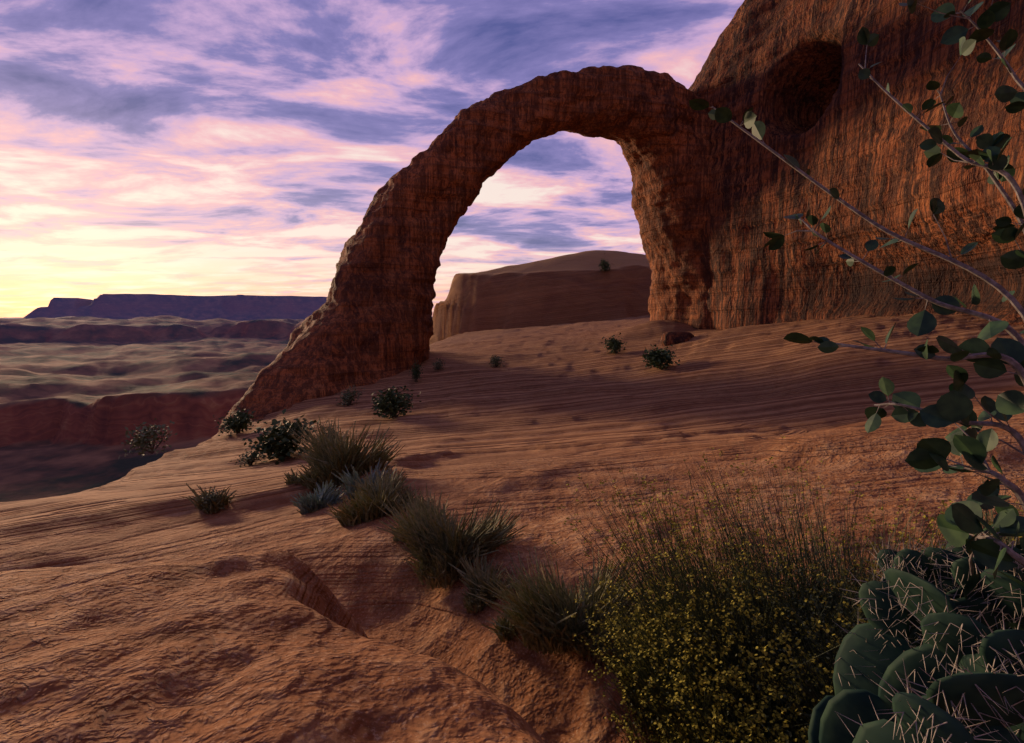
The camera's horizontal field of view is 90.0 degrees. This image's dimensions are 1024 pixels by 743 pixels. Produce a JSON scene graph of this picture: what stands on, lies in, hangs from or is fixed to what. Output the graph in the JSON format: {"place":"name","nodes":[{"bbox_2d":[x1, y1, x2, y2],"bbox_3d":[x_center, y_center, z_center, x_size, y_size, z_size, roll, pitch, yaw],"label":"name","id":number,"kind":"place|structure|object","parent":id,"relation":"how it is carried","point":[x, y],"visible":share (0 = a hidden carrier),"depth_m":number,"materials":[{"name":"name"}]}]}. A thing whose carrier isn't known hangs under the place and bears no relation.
{"place":"outdoors","nodes":[
{"label":"outdoors","id":0,"kind":"place"},
{"bbox_2d":[0,0,743,317],"label":"sky","id":1,"kind":"structure","parent":0,"point":[163,147],"materials":[{"name":"purple"}]},
{"bbox_2d":[0,250,1023,742],"bbox_3d":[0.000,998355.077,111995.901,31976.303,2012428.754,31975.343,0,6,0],"label":"ground","id":2,"kind":"structure","parent":0,"point":[142,600],"depth_m":9.84,"materials":[{"name":"brown sand"}]},
{"bbox_2d":[118,253,679,510],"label":"slope shrubs","id":3,"kind":"object","parent":2,"relation":"on","point":[279,444],"visible":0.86,"depth_m":33.51,"materials":[{"name":"green plant"}]},
{"bbox_2d":[180,415,663,666],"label":"gully grass","id":4,"kind":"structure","parent":2,"relation":"on","point":[438,546],"depth_m":6.55,"materials":[{"name":"green plant"}]},
{"bbox_2d":[212,65,712,437],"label":"rock arch","id":5,"kind":"structure","parent":2,"relation":"on","point":[369,321],"depth_m":58.97,"materials":[{"name":"brown stone"}]},
{"bbox_2d":[660,331,693,345],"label":"boulder","id":6,"kind":"object","parent":2,"relation":"on","point":[668,338],"visible":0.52,"depth_m":53.57,"materials":[{"name":"brown stone"}]},
{"bbox_2d":[543,434,1023,742],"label":"rabbitbrush","id":7,"kind":"object","parent":2,"relation":"on","point":[746,666],"visible":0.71,"depth_m":3.30,"materials":[{"name":"green plant"}]},
{"bbox_2d":[689,0,1023,329],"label":"cliff wall","id":8,"kind":"structure","parent":2,"relation":"on","point":[788,71],"depth_m":50.26,"materials":[{"name":"brown stone"}]},
{"bbox_2d":[689,0,1023,629],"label":"branches","id":9,"kind":"object","parent":2,"relation":"on","point":[958,522],"visible":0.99,"depth_m":1.34,"materials":[{"name":"green plant"}]},
{"bbox_2d":[808,531,1023,742],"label":"prickly pear cactus","id":10,"kind":"object","parent":2,"relation":"on","point":[928,653],"visible":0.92,"depth_m":1.02,"materials":[{"name":"green plant"}]}
]}

